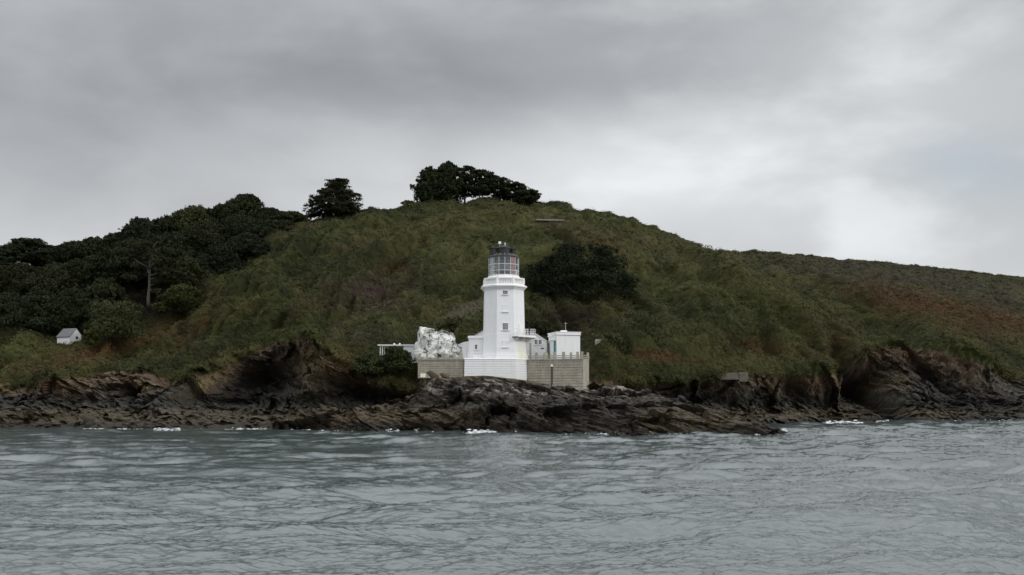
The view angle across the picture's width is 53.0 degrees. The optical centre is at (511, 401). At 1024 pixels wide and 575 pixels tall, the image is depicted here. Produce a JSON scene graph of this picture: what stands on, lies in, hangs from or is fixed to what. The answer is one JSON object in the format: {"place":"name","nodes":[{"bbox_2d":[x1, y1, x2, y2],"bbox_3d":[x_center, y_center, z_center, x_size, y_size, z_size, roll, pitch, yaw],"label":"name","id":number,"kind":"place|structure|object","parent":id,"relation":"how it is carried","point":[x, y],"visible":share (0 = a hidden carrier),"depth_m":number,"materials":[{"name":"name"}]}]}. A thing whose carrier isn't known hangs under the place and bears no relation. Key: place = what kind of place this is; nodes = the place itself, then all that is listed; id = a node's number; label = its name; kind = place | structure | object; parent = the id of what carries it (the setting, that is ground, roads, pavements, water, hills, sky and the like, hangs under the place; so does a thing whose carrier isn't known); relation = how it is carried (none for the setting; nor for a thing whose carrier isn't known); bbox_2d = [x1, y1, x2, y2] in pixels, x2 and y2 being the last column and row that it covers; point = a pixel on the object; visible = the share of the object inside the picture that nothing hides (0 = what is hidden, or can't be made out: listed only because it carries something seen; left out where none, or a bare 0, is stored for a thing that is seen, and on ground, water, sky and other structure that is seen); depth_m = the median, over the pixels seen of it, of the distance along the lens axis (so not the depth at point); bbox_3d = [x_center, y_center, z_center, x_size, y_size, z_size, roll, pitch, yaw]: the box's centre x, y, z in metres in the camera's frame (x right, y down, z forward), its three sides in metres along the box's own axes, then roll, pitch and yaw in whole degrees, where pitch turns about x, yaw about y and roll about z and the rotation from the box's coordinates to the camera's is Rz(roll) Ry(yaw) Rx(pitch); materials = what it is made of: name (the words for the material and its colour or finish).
{"place":"outdoors","nodes":[
{"label":"outdoors","id":0,"kind":"place"},
{"bbox_2d":[0,419,1023,574],"bbox_3d":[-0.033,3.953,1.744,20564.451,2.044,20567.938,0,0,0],"label":"sea","id":1,"kind":"structure","parent":0,"point":[920,497],"depth_m":40.87,"materials":[{"name":"grey liquid"}]},
{"bbox_2d":[86,419,1007,434],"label":"sea foam","id":2,"kind":"object","parent":1,"relation":"on","point":[488,431],"visible":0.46,"depth_m":142.35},
{"bbox_2d":[0,198,1023,429],"bbox_3d":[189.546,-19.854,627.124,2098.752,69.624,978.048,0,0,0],"label":"headland","id":3,"kind":"structure","parent":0,"point":[306,370],"depth_m":198.63,"materials":[{"name":"green plant"}]},
{"bbox_2d":[0,245,29,266],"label":"pine tree","id":4,"kind":"object","parent":3,"relation":"on","point":[8,260],"visible":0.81,"depth_m":229.88,"materials":[{"name":"green plant"}]},
{"bbox_2d":[0,262,38,296],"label":"tree","id":5,"kind":"object","parent":3,"relation":"on","point":[10,274],"visible":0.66,"depth_m":211.76,"materials":[{"name":"green plant"}]},
{"bbox_2d":[0,291,41,331],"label":"tree","id":6,"kind":"object","parent":3,"relation":"on","point":[9,303],"visible":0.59,"depth_m":195.07,"materials":[{"name":"green plant"}]},
{"bbox_2d":[0,237,53,263],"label":"tree","id":7,"kind":"object","parent":3,"relation":"on","point":[33,248],"visible":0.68,"depth_m":232.88,"materials":[{"name":"green plant"}]},
{"bbox_2d":[3,286,77,334],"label":"tree","id":8,"kind":"object","parent":3,"relation":"on","point":[34,302],"visible":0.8,"depth_m":194.92,"materials":[{"name":"green plant"}]},
{"bbox_2d":[27,245,72,267],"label":"tree","id":9,"kind":"object","parent":3,"relation":"on","point":[46,259],"visible":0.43,"depth_m":234.59,"materials":[{"name":"green plant"}]},
{"bbox_2d":[16,261,91,296],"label":"tree","id":10,"kind":"object","parent":3,"relation":"on","point":[48,278],"visible":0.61,"depth_m":210.98,"materials":[{"name":"green plant"}]},
{"bbox_2d":[40,286,97,334],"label":"tree","id":11,"kind":"object","parent":3,"relation":"on","point":[70,301],"visible":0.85,"depth_m":196.13,"materials":[{"name":"green plant"}]},
{"bbox_2d":[56,328,81,344],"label":"stone hut","id":12,"kind":"object","parent":3,"relation":"on","point":[67,335],"visible":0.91,"depth_m":191.00,"materials":[{"name":"white paint"}]},
{"bbox_2d":[52,240,89,261],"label":"tree","id":13,"kind":"object","parent":3,"relation":"on","point":[64,250],"visible":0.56,"depth_m":234.16,"materials":[{"name":"green plant"}]},
{"bbox_2d":[70,236,101,258],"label":"tree","id":14,"kind":"object","parent":3,"relation":"on","point":[85,245],"visible":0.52,"depth_m":234.51,"materials":[{"name":"green plant"}]},
{"bbox_2d":[81,329,103,345],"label":"bush","id":15,"kind":"object","parent":3,"relation":"on","point":[90,337],"visible":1,"depth_m":183.51,"materials":[{"name":"green plant"}]},
{"bbox_2d":[59,254,126,287],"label":"tree","id":16,"kind":"object","parent":3,"relation":"on","point":[84,269],"visible":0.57,"depth_m":212.54,"materials":[{"name":"green plant"}]},
{"bbox_2d":[81,276,131,323],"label":"tree","id":17,"kind":"object","parent":3,"relation":"on","point":[99,289],"visible":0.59,"depth_m":200.80,"materials":[{"name":"green plant"}]},
{"bbox_2d":[94,231,121,254],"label":"tree","id":18,"kind":"object","parent":3,"relation":"on","point":[105,243],"visible":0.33,"depth_m":234.40,"materials":[{"name":"green plant"}]},
{"bbox_2d":[83,297,145,339],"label":"bush","id":19,"kind":"object","parent":3,"relation":"on","point":[123,322],"visible":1,"depth_m":185.73,"materials":[{"name":"green plant"}]},
{"bbox_2d":[93,236,164,284],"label":"tree","id":20,"kind":"object","parent":3,"relation":"on","point":[115,258],"visible":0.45,"depth_m":211.53,"materials":[{"name":"green plant"}]},
{"bbox_2d":[110,216,158,243],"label":"tree","id":21,"kind":"object","parent":3,"relation":"on","point":[137,226],"visible":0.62,"depth_m":233.37,"materials":[{"name":"green plant"}]},
{"bbox_2d":[120,232,175,305],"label":"pine tree","id":22,"kind":"object","parent":3,"relation":"on","point":[157,257],"visible":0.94,"depth_m":204.02,"materials":[{"name":"green plant"}]},
{"bbox_2d":[144,214,183,239],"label":"tree","id":23,"kind":"object","parent":3,"relation":"on","point":[165,223],"visible":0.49,"depth_m":237.09,"materials":[{"name":"green plant"}]},
{"bbox_2d":[144,230,205,263],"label":"tree","id":24,"kind":"object","parent":3,"relation":"on","point":[167,239],"visible":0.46,"depth_m":216.34,"materials":[{"name":"green plant"}]},
{"bbox_2d":[151,282,206,314],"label":"bush","id":25,"kind":"object","parent":3,"relation":"on","point":[182,294],"visible":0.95,"depth_m":199.23,"materials":[{"name":"green plant"}]},
{"bbox_2d":[151,255,216,290],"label":"tree","id":26,"kind":"object","parent":3,"relation":"on","point":[190,271],"visible":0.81,"depth_m":204.66,"materials":[{"name":"green plant"}]},
{"bbox_2d":[168,204,215,231],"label":"tree","id":27,"kind":"object","parent":3,"relation":"on","point":[189,215],"visible":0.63,"depth_m":239.34,"materials":[{"name":"green plant"}]},
{"bbox_2d":[174,220,237,249],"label":"tree","id":28,"kind":"object","parent":3,"relation":"on","point":[205,234],"visible":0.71,"depth_m":218.68,"materials":[{"name":"green plant"}]},
{"bbox_2d":[200,203,229,222],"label":"tree","id":29,"kind":"object","parent":3,"relation":"on","point":[215,209],"visible":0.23,"depth_m":241.11,"materials":[{"name":"green plant"}]},
{"bbox_2d":[197,241,246,275],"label":"tree","id":30,"kind":"object","parent":3,"relation":"on","point":[219,259],"visible":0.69,"depth_m":210.12,"materials":[{"name":"green plant"}]},
{"bbox_2d":[212,193,270,222],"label":"tree","id":31,"kind":"object","parent":3,"relation":"on","point":[248,204],"visible":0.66,"depth_m":240.04,"materials":[{"name":"green plant"}]},
{"bbox_2d":[215,213,269,239],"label":"tree","id":32,"kind":"object","parent":3,"relation":"on","point":[240,223],"visible":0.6,"depth_m":223.97,"materials":[{"name":"green plant"}]},
{"bbox_2d":[226,232,272,259],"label":"tree","id":33,"kind":"object","parent":3,"relation":"on","point":[243,244],"visible":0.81,"depth_m":216.24,"materials":[{"name":"green plant"}]},
{"bbox_2d":[247,207,294,221],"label":"tree","id":34,"kind":"object","parent":3,"relation":"on","point":[275,214],"visible":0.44,"depth_m":242.94,"materials":[{"name":"green plant"}]},
{"bbox_2d":[256,218,290,231],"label":"tree","id":35,"kind":"object","parent":3,"relation":"on","point":[272,224],"visible":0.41,"depth_m":229.59,"materials":[{"name":"green plant"}]},
{"bbox_2d":[279,210,312,221],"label":"bush","id":36,"kind":"object","parent":3,"relation":"on","point":[297,216],"visible":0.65,"depth_m":244.93,"materials":[{"name":"green plant"}]},
{"bbox_2d":[302,178,363,217],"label":"cedar tree","id":37,"kind":"object","parent":3,"relation":"on","point":[338,193],"visible":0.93,"depth_m":247.20,"materials":[{"name":"green plant"}]},
{"bbox_2d":[347,351,392,374],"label":"bush","id":38,"kind":"object","parent":3,"relation":"on","point":[369,363],"visible":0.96,"depth_m":154.08,"materials":[{"name":"green plant"}]},
{"bbox_2d":[377,345,416,372],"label":"bush","id":39,"kind":"object","parent":3,"relation":"on","point":[399,357],"visible":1,"depth_m":154.01,"materials":[{"name":"green plant"}]},
{"bbox_2d":[378,343,417,362],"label":"shelter","id":40,"kind":"object","parent":3,"relation":"on","point":[409,348],"visible":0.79,"depth_m":158.55,"materials":[{"name":"white paint"}]},
{"bbox_2d":[400,200,418,208],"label":"bush","id":41,"kind":"object","parent":3,"relation":"on","point":[408,202],"visible":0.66,"depth_m":253.78,"materials":[{"name":"green plant"}]},
{"bbox_2d":[410,166,450,201],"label":"pine tree","id":42,"kind":"object","parent":3,"relation":"on","point":[427,177],"visible":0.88,"depth_m":261.40,"materials":[{"name":"green plant"}]},
{"bbox_2d":[414,327,461,359],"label":"whitewashed rock","id":43,"kind":"object","parent":3,"relation":"on","point":[431,342],"visible":0.76,"depth_m":153.59,"materials":[{"name":"white stone"}]},
{"bbox_2d":[426,160,467,202],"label":"pine tree","id":44,"kind":"object","parent":3,"relation":"on","point":[447,170],"visible":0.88,"depth_m":263.42,"materials":[{"name":"green plant"}]},
{"bbox_2d":[436,315,469,341],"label":"bush","id":45,"kind":"object","parent":3,"relation":"on","point":[449,322],"visible":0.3,"depth_m":179.79,"materials":[{"name":"green plant"}]},
{"bbox_2d":[442,165,479,203],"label":"pine tree","id":46,"kind":"object","parent":3,"relation":"on","point":[466,168],"visible":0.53,"depth_m":265.73,"materials":[{"name":"green plant"}]},
{"bbox_2d":[458,341,468,347],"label":"wall","id":47,"kind":"structure","parent":3,"relation":"on","point":[463,343],"depth_m":156.00,"materials":[{"name":"white paint"}]},
{"bbox_2d":[462,336,483,358],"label":"store building","id":48,"kind":"structure","parent":3,"relation":"on","point":[474,346],"depth_m":152.50,"materials":[{"name":"white paint"}]},
{"bbox_2d":[473,330,482,335],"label":"keepers building","id":49,"kind":"structure","parent":3,"relation":"on","point":[480,333],"depth_m":158.50,"materials":[{"name":"white paint"}]},
{"bbox_2d":[461,169,502,197],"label":"pine tree","id":50,"kind":"object","parent":3,"relation":"on","point":[482,183],"visible":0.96,"depth_m":262.06,"materials":[{"name":"green plant"}]},
{"bbox_2d":[476,174,514,197],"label":"pine tree","id":51,"kind":"object","parent":3,"relation":"on","point":[502,181],"visible":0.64,"depth_m":263.71,"materials":[{"name":"green plant"}]},
{"bbox_2d":[494,181,528,200],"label":"pine tree","id":52,"kind":"object","parent":3,"relation":"on","point":[518,185],"visible":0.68,"depth_m":266.32,"materials":[{"name":"green plant"}]},
{"bbox_2d":[0,196,1023,395],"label":"ground cover","id":53,"kind":"object","parent":3,"relation":"on","point":[76,345],"visible":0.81,"depth_m":203.27,"materials":[{"name":"green plant"}]},
{"bbox_2d":[0,370,1023,432],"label":"loose rocks","id":54,"kind":"object","parent":3,"relation":"on","point":[88,420],"visible":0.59,"depth_m":153.71,"materials":[{"name":"stone"}]},
{"bbox_2d":[510,188,542,203],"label":"pine tree","id":55,"kind":"object","parent":3,"relation":"on","point":[531,195],"visible":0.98,"depth_m":261.96,"materials":[{"name":"green plant"}]},
{"bbox_2d":[526,332,547,358],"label":"keepers house","id":56,"kind":"structure","parent":3,"relation":"on","point":[538,344],"depth_m":155.40,"materials":[{"name":"white paint"}]},
{"bbox_2d":[529,343,530,358],"bbox_3d":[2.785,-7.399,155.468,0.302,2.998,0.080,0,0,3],"label":"door","id":57,"kind":"structure","parent":56,"relation":"in","point":[529,343],"depth_m":155.43,"materials":[{"name":"white paint"}]},
{"bbox_2d":[525,319,554,346],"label":"bush","id":58,"kind":"object","parent":3,"relation":"on","point":[543,328],"visible":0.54,"depth_m":176.13,"materials":[{"name":"green plant"}]},
{"bbox_2d":[537,219,561,222],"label":"bunker","id":59,"kind":"object","parent":3,"relation":"on","point":[547,220],"visible":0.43,"depth_m":239.04,"materials":[{"name":"grey concrete"}]},
{"bbox_2d":[547,322,580,358],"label":"engine house","id":60,"kind":"structure","parent":3,"relation":"on","point":[567,343],"depth_m":153.60,"materials":[{"name":"white paint"}]},
{"bbox_2d":[549,340,555,358],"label":"porch","id":61,"kind":"object","parent":60,"relation":"attached to","point":[552,346],"visible":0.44,"depth_m":153.60,"materials":[{"name":"white paint"}]},
{"bbox_2d":[517,241,639,302],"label":"bush","id":62,"kind":"object","parent":3,"relation":"on","point":[571,255],"visible":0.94,"depth_m":194.70,"materials":[{"name":"green plant"}]},
{"bbox_2d":[585,333,631,355],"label":"bush","id":63,"kind":"object","parent":3,"relation":"on","point":[618,342],"visible":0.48,"depth_m":161.13,"materials":[{"name":"green plant"}]},
{"bbox_2d":[626,321,666,346],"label":"bush","id":64,"kind":"object","parent":3,"relation":"on","point":[643,327],"visible":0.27,"depth_m":168.81,"materials":[{"name":"green plant"}]},
{"bbox_2d":[721,372,747,381],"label":"lookout slab","id":65,"kind":"structure","parent":3,"relation":"on","point":[741,376],"depth_m":179.62,"materials":[{"name":"concrete"}]},
{"bbox_2d":[0,0,1023,276],"label":"sky","id":66,"kind":"structure","parent":0,"point":[875,130],"materials":[{"name":"grey"}]},
{"bbox_2d":[272,376,783,435],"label":"rock shelf","id":67,"kind":"object","parent":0,"point":[465,400],"visible":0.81,"depth_m":135.76,"materials":[{"name":"stone"}]},
{"bbox_2d":[418,353,463,377],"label":"retaining wall","id":68,"kind":"structure","parent":67,"relation":"on","point":[453,366],"depth_m":150.47,"materials":[{"name":"stone"}]},
{"bbox_2d":[464,241,535,379],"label":"lighthouse","id":69,"kind":"object","parent":67,"relation":"on","point":[506,338],"visible":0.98,"depth_m":150.40,"materials":[{"name":"white paint"}]},
{"bbox_2d":[465,352,482,357],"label":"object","id":70,"kind":"object","parent":69,"relation":"on","point":[478,356],"visible":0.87,"depth_m":150.61,"materials":[{"name":"white paint"}]},
{"bbox_2d":[502,305,508,311],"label":"blind window","id":71,"kind":"structure","parent":69,"relation":"in","point":[505,307],"depth_m":150.23,"materials":[{"name":"white paint"}]},
{"bbox_2d":[502,341,508,347],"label":"blind window","id":72,"kind":"structure","parent":69,"relation":"in","point":[505,343],"depth_m":150.05,"materials":[{"name":"white paint"}]},
{"bbox_2d":[503,323,508,330],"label":"window","id":73,"kind":"structure","parent":69,"relation":"in","point":[505,325],"depth_m":150.19,"materials":[{"name":"grey glass"}]},
{"bbox_2d":[551,364,552,386],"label":"marker post","id":74,"kind":"object","parent":67,"relation":"on","point":[551,374],"visible":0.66,"depth_m":145.35,"materials":[{"name":"black metal"}]},
{"bbox_2d":[528,352,588,389],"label":"retaining wall","id":75,"kind":"structure","parent":67,"relation":"on","point":[573,372],"depth_m":149.94,"materials":[{"name":"stone"}]}
]}

